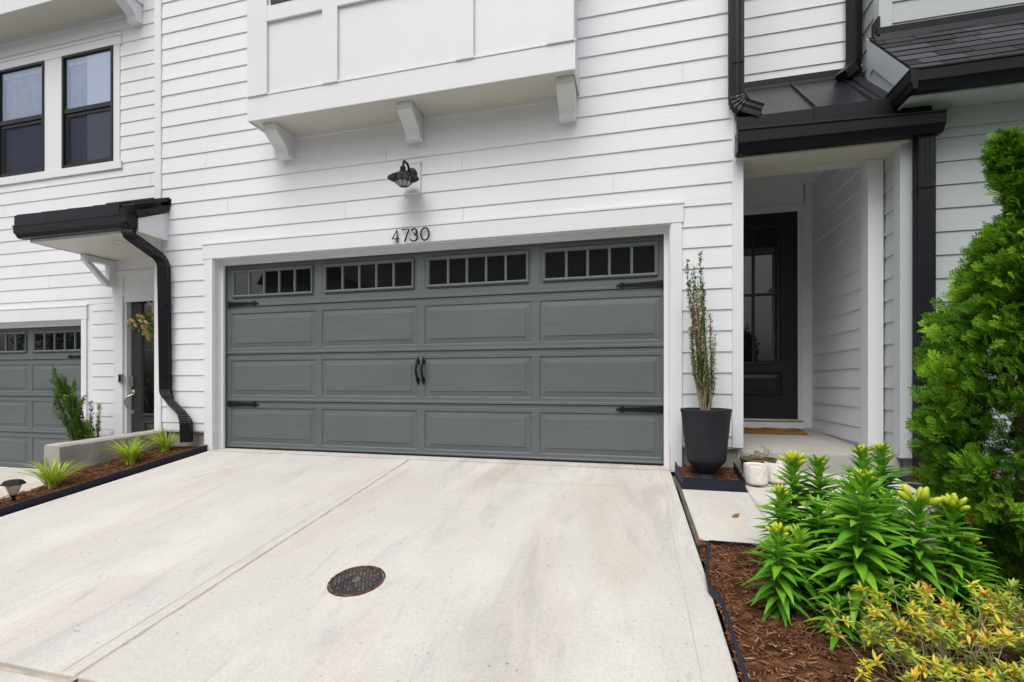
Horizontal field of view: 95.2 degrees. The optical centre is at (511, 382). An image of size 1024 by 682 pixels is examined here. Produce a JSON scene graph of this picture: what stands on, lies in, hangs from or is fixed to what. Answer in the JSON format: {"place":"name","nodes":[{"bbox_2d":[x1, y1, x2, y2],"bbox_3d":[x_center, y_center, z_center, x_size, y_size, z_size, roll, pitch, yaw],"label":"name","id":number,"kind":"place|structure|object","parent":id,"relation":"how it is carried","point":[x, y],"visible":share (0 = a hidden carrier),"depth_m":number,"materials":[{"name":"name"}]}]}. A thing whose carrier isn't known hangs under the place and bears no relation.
{"place":"outdoors","nodes":[
{"label":"outdoors","id":0,"kind":"place"},
{"bbox_2d":[0,467,43,498],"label":"neighbour driveway","id":1,"kind":"structure","parent":0,"point":[33,482],"depth_m":6.41,"materials":[{"name":"concrete"}]},
{"bbox_2d":[47,365,96,440],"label":"holly shrub","id":2,"kind":"object","parent":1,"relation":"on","point":[76,428],"visible":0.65,"depth_m":6.02,"materials":[{"name":"green plant"}]},
{"bbox_2d":[86,400,102,437],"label":"holly shrub","id":3,"kind":"object","parent":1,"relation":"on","point":[98,423],"visible":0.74,"depth_m":5.86,"materials":[{"name":"green plant"}]},
{"bbox_2d":[0,670,56,681],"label":"driveway","id":4,"kind":"structure","parent":0,"point":[6,676],"depth_m":1.87,"materials":[{"name":"concrete"}]},
{"bbox_2d":[0,451,407,679],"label":"driveway","id":5,"kind":"structure","parent":0,"point":[84,573],"depth_m":3.08,"materials":[{"name":"concrete"}]},
{"bbox_2d":[77,460,738,681],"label":"driveway","id":6,"kind":"structure","parent":0,"point":[570,576],"depth_m":2.33,"materials":[{"name":"concrete"}]},
{"bbox_2d":[327,566,385,596],"bbox_3d":[-0.833,1.060,2.512,0.299,0.045,0.300,0,0,14],"label":"drain cover","id":7,"kind":"object","parent":6,"relation":"on","point":[354,581],"visible":1,"depth_m":2.50,"materials":[{"name":"metal"}]},
{"bbox_2d":[0,460,770,681],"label":"path joint","id":8,"kind":"object","parent":6,"relation":"on","point":[73,679],"visible":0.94,"depth_m":2.22,"materials":[{"name":"grey concrete"}]},
{"bbox_2d":[211,448,670,470],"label":"driveway","id":9,"kind":"structure","parent":0,"point":[547,463],"depth_m":4.69,"materials":[{"name":"concrete"}]},
{"bbox_2d":[678,465,738,479],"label":"mulch","id":10,"kind":"object","parent":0,"point":[689,471],"visible":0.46,"depth_m":3.95,"materials":[{"name":"wood"}]},
{"bbox_2d":[680,407,731,478],"bbox_3d":[1.614,0.505,3.894,0.400,0.580,0.400,0,0,14],"label":"planter","id":11,"kind":"object","parent":10,"relation":"on","point":[706,435],"visible":0.94,"depth_m":3.75,"materials":[{"name":"black plastic"}]},
{"bbox_2d":[685,251,717,409],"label":"potted shrub","id":12,"kind":"object","parent":11,"relation":"on","point":[705,393],"visible":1,"depth_m":3.89,"materials":[{"name":"green plant"}]},
{"bbox_2d":[676,418,746,681],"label":"ground","id":13,"kind":"structure","parent":0,"point":[703,565],"depth_m":2.33,"materials":[{"name":"grey concrete"}]},
{"bbox_2d":[0,0,192,468],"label":"townhouse","id":14,"kind":"structure","parent":13,"relation":"on","point":[83,227],"depth_m":6.59,"materials":[{"name":"wood"}]},
{"bbox_2d":[0,61,44,177],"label":"window","id":15,"kind":"structure","parent":14,"relation":"in","point":[22,136],"depth_m":6.94,"materials":[{"name":"grey glass"}]},
{"bbox_2d":[0,326,80,468],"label":"garage door","id":16,"kind":"structure","parent":14,"relation":"in","point":[28,423],"depth_m":7.06,"materials":[{"name":"grey metal"}]},
{"bbox_2d":[61,45,112,168],"bbox_3d":[-5.975,-3.870,6.631,0.949,1.606,0.112,0,0,14],"label":"window","id":17,"kind":"structure","parent":14,"relation":"in","point":[86,130],"depth_m":6.64,"materials":[{"name":"grey glass"}]},
{"bbox_2d":[118,374,122,382],"bbox_3d":[-5.375,-0.057,6.418,0.068,0.130,0.026,0,0,14],"label":"doorbell","id":18,"kind":"object","parent":14,"relation":"attached to","point":[120,378],"visible":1,"depth_m":6.41,"materials":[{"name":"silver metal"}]},
{"bbox_2d":[124,301,153,432],"bbox_3d":[-4.857,-0.218,6.345,0.966,2.445,0.089,0,0,14],"label":"front door","id":19,"kind":"structure","parent":14,"relation":"in","point":[141,380],"depth_m":6.44,"materials":[{"name":"grey paint"}]},
{"bbox_2d":[126,301,153,340],"bbox_3d":[-4.942,-0.910,6.314,0.549,0.690,0.241,0,0,14],"label":"flower basket","id":20,"kind":"object","parent":14,"relation":"attached to","point":[148,330],"visible":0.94,"depth_m":6.26,"materials":[{"name":"wicker"}]},
{"bbox_2d":[0,445,200,507],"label":"mulch","id":21,"kind":"object","parent":13,"relation":"on","point":[99,470],"visible":0.77,"depth_m":4.57,"materials":[{"name":"wood"}]},
{"bbox_2d":[0,479,26,501],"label":"solar light","id":22,"kind":"object","parent":21,"relation":"on","point":[12,486],"visible":0.97,"depth_m":3.79,"materials":[{"name":"black metal"}]},
{"bbox_2d":[5,454,88,488],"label":"ornamental grass","id":23,"kind":"object","parent":21,"relation":"on","point":[50,478],"depth_m":4.15,"materials":[{"name":"green plant"}]},
{"bbox_2d":[100,433,163,464],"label":"ornamental grass","id":24,"kind":"object","parent":21,"relation":"on","point":[129,455],"depth_m":4.80,"materials":[{"name":"green plant"}]},
{"bbox_2d":[137,423,179,451],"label":"ornamental grass","id":25,"kind":"object","parent":21,"relation":"on","point":[164,445],"depth_m":5.26,"materials":[{"name":"green plant"}]},
{"bbox_2d":[0,445,206,516],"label":"garden edging","id":26,"kind":"object","parent":13,"relation":"on","point":[29,503],"visible":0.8,"depth_m":4.26,"materials":[{"name":"black plastic"}]},
{"bbox_2d":[44,430,167,482],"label":"retaining wall","id":27,"kind":"structure","parent":13,"relation":"on","point":[90,451],"depth_m":4.79,"materials":[{"name":"concrete"}]},
{"bbox_2d":[154,0,947,486],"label":"townhouse","id":28,"kind":"structure","parent":13,"relation":"on","point":[596,174],"depth_m":4.62,"materials":[{"name":"wood"}]},
{"bbox_2d":[387,160,421,194],"bbox_3d":[-1.056,-2.079,4.603,0.303,0.332,0.364,0,0,14],"label":"wall lamp","id":29,"kind":"object","parent":28,"relation":"attached to","point":[407,177],"visible":1,"depth_m":4.66,"materials":[{"name":"black metal"}]},
{"bbox_2d":[392,227,429,242],"bbox_3d":[-1.028,-1.495,4.734,0.421,0.140,0.016,0,0,14],"label":"house number","id":30,"kind":"object","parent":28,"relation":"attached to","point":[396,233],"visible":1,"depth_m":4.72,"materials":[{"name":"black metal"}]},
{"bbox_2d":[225,234,663,465],"bbox_3d":[-0.979,-0.316,4.890,4.940,2.159,0.093,0,0,14],"label":"garage door","id":31,"kind":"structure","parent":28,"relation":"in","point":[553,351],"depth_m":4.80,"materials":[{"name":"grey metal"}]},
{"bbox_2d":[743,211,797,418],"bbox_3d":[2.828,-0.775,5.478,0.930,2.390,0.022,0,0,14],"label":"front door","id":32,"kind":"structure","parent":28,"relation":"in","point":[770,241],"depth_m":5.44,"materials":[{"name":"black paint"}]},
{"bbox_2d":[675,462,745,491],"bbox_3d":[1.612,0.782,3.851,0.495,0.213,0.445,0,0,14],"label":"garden edging","id":33,"kind":"object","parent":13,"relation":"on","point":[739,485],"visible":0.82,"depth_m":3.65,"materials":[{"name":"black plastic"}]},
{"bbox_2d":[705,540,766,681],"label":"garden edging","id":34,"kind":"object","parent":13,"relation":"on","point":[713,594],"visible":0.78,"depth_m":2.18,"materials":[{"name":"black plastic"}]},
{"bbox_2d":[738,429,899,474],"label":"porch slab","id":35,"kind":"structure","parent":13,"relation":"on","point":[815,443],"depth_m":4.16,"materials":[{"name":"concrete"}]},
{"bbox_2d":[743,427,807,434],"bbox_3d":[2.766,0.525,5.185,0.854,0.039,0.391,0,0,14],"label":"doormat","id":36,"kind":"object","parent":35,"relation":"on","point":[765,430],"visible":0.74,"depth_m":5.06,"materials":[{"name":"brown fabric"}]},
{"bbox_2d":[698,538,1023,681],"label":"mulch","id":37,"kind":"object","parent":13,"relation":"on","point":[772,649],"visible":0.29,"depth_m":1.94,"materials":[{"name":"wood"}]},
{"bbox_2d":[751,483,812,589],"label":"lily","id":38,"kind":"object","parent":37,"relation":"on","point":[781,493],"visible":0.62,"depth_m":2.34,"materials":[{"name":"green plant"}]},
{"bbox_2d":[741,522,823,627],"bbox_3d":[1.193,0.874,2.106,0.325,0.495,0.313,0,0,-37],"label":"lily","id":39,"kind":"object","parent":37,"relation":"on","point":[784,591],"visible":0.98,"depth_m":2.08,"materials":[{"name":"green plant"}]},
{"bbox_2d":[752,489,814,571],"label":"lily","id":40,"kind":"object","parent":37,"relation":"on","point":[787,505],"visible":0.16,"depth_m":2.45,"materials":[{"name":"green plant"}]},
{"bbox_2d":[756,450,825,551],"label":"lily","id":41,"kind":"object","parent":37,"relation":"on","point":[792,467],"visible":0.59,"depth_m":2.51,"materials":[{"name":"green plant"}]},
{"bbox_2d":[763,524,830,614],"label":"lily","id":42,"kind":"object","parent":37,"relation":"on","point":[800,538],"visible":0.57,"depth_m":2.17,"materials":[{"name":"green plant"}]},
{"bbox_2d":[786,492,852,601],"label":"lily","id":43,"kind":"object","parent":37,"relation":"on","point":[817,511],"visible":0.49,"depth_m":2.28,"materials":[{"name":"green plant"}]},
{"bbox_2d":[790,453,851,571],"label":"lily","id":44,"kind":"object","parent":37,"relation":"on","point":[819,463],"visible":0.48,"depth_m":2.45,"materials":[{"name":"green plant"}]},
{"bbox_2d":[803,591,871,652],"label":"lily","id":45,"kind":"object","parent":37,"relation":"on","point":[845,628],"visible":0.74,"depth_m":1.93,"materials":[{"name":"green plant"}]},
{"bbox_2d":[804,556,882,637],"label":"lily","id":46,"kind":"object","parent":37,"relation":"on","point":[844,590],"visible":0.34,"depth_m":2.03,"materials":[{"name":"green plant"}]},
{"bbox_2d":[822,475,886,575],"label":"lily","id":47,"kind":"object","parent":37,"relation":"on","point":[848,484],"visible":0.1,"depth_m":2.31,"materials":[{"name":"green plant"}]},
{"bbox_2d":[803,466,924,649],"bbox_3d":[1.496,0.738,2.006,0.419,0.754,0.416,0,0,-27],"label":"lily","id":48,"kind":"object","parent":37,"relation":"on","point":[861,502],"visible":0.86,"depth_m":1.99,"materials":[{"name":"green plant"}]},
{"bbox_2d":[827,444,907,572],"bbox_3d":[1.800,0.681,2.385,0.390,0.729,0.388,0,0,14],"label":"lily","id":49,"kind":"object","parent":37,"relation":"on","point":[861,451],"visible":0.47,"depth_m":2.40,"materials":[{"name":"green plant"}]},
{"bbox_2d":[836,499,912,610],"bbox_3d":[1.665,0.797,2.176,0.342,0.532,0.334,0,0,14],"label":"lily","id":50,"kind":"object","parent":37,"relation":"on","point":[876,571],"visible":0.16,"depth_m":2.13,"materials":[{"name":"green plant"}]},
{"bbox_2d":[843,442,925,576],"bbox_3d":[1.944,0.676,2.455,0.372,0.735,0.365,0,0,14],"label":"lily","id":51,"kind":"object","parent":37,"relation":"on","point":[881,449],"visible":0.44,"depth_m":2.45,"materials":[{"name":"green plant"}]},
{"bbox_2d":[851,487,929,603],"bbox_3d":[1.788,0.786,2.248,0.348,0.590,0.352,0,0,-13],"label":"lily","id":52,"kind":"object","parent":37,"relation":"on","point":[889,494],"visible":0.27,"depth_m":2.22,"materials":[{"name":"green plant"}]},
{"bbox_2d":[822,576,1023,681],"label":"azalea","id":53,"kind":"object","parent":37,"relation":"on","point":[939,632],"visible":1,"depth_m":1.64,"materials":[{"name":"yellow plant"}]},
{"bbox_2d":[878,484,973,624],"bbox_3d":[1.796,0.779,2.070,0.372,0.640,0.358,0,0,14],"label":"lily","id":54,"kind":"object","parent":37,"relation":"on","point":[918,500],"visible":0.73,"depth_m":2.06,"materials":[{"name":"green plant"}]},
{"bbox_2d":[918,493,996,622],"bbox_3d":[1.951,0.768,2.073,0.290,0.565,0.301,0,0,14],"label":"lily","id":55,"kind":"object","parent":37,"relation":"on","point":[952,502],"visible":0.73,"depth_m":2.05,"materials":[{"name":"green plant"}]},
{"bbox_2d":[905,122,1023,601],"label":"arborvitae","id":56,"kind":"object","parent":37,"relation":"on","point":[962,338],"visible":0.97,"depth_m":2.25,"materials":[{"name":"green plant"}]},
{"bbox_2d":[941,534,1006,614],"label":"lily","id":57,"kind":"object","parent":37,"relation":"on","point":[972,541],"visible":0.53,"depth_m":2.06,"materials":[{"name":"green plant"}]},
{"bbox_2d":[944,562,1004,624],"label":"lily","id":58,"kind":"object","parent":37,"relation":"on","point":[976,575],"visible":0.48,"depth_m":2.01,"materials":[{"name":"green plant"}]},
{"bbox_2d":[934,578,1023,681],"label":"azalea","id":59,"kind":"object","parent":37,"relation":"on","point":[1013,607],"visible":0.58,"depth_m":1.74,"materials":[{"name":"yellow plant"}]},
{"bbox_2d":[862,0,1023,487],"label":"townhouse","id":60,"kind":"structure","parent":13,"relation":"on","point":[962,61],"depth_m":3.68,"materials":[{"name":"wood"}]},
{"bbox_2d":[906,474,1013,515],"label":"mulch","id":61,"kind":"object","parent":13,"relation":"on","point":[910,476],"visible":0.02,"depth_m":3.42,"materials":[{"name":"wood"}]},
{"bbox_2d":[682,489,769,560],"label":"path","id":62,"kind":"structure","parent":0,"point":[712,513],"depth_m":3.16,"materials":[{"name":"concrete"}]},
{"bbox_2d":[672,476,698,545],"bbox_3d":[1.261,0.886,3.395,0.058,0.170,1.263,0,0,12],"label":"path joint","id":63,"kind":"object","parent":62,"relation":"on","point":[694,531],"visible":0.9,"depth_m":3.28,"materials":[{"name":"grey concrete"}]},
{"bbox_2d":[740,470,1009,551],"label":"path","id":64,"kind":"structure","parent":0,"point":[758,495],"depth_m":3.53,"materials":[{"name":"concrete"}]},
{"bbox_2d":[743,462,768,485],"bbox_3d":[1.945,0.727,3.725,0.182,0.163,0.183,0,0,14],"label":"flower pot","id":65,"kind":"object","parent":64,"relation":"on","point":[756,473],"visible":0.98,"depth_m":3.66,"materials":[{"name":"white ceramic"}]},
{"bbox_2d":[739,455,776,466],"bbox_3d":[2.060,0.703,3.913,0.286,0.152,0.265,0,0,14],"label":"bowl planter","id":66,"kind":"object","parent":64,"relation":"on","point":[743,459],"visible":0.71,"depth_m":3.91,"materials":[{"name":"soil"}]},
{"bbox_2d":[746,445,772,459],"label":"seedling","id":67,"kind":"object","parent":66,"relation":"on","point":[768,450],"visible":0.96,"depth_m":3.90,"materials":[{"name":"green plant"}]},
{"bbox_2d":[764,460,787,483],"bbox_3d":[2.121,0.717,3.754,0.178,0.165,0.179,0,0,14],"label":"flower pot","id":68,"kind":"object","parent":64,"relation":"on","point":[773,467],"visible":0.52,"depth_m":3.68,"materials":[{"name":"ceramic"}]},
{"bbox_2d":[898,474,1008,561],"bbox_3d":[2.805,0.862,2.964,0.728,0.298,1.709,0,0,44],"label":"garden edging","id":69,"kind":"object","parent":64,"relation":"on","point":[905,478],"visible":0.08,"depth_m":3.58,"materials":[{"name":"black plastic"}]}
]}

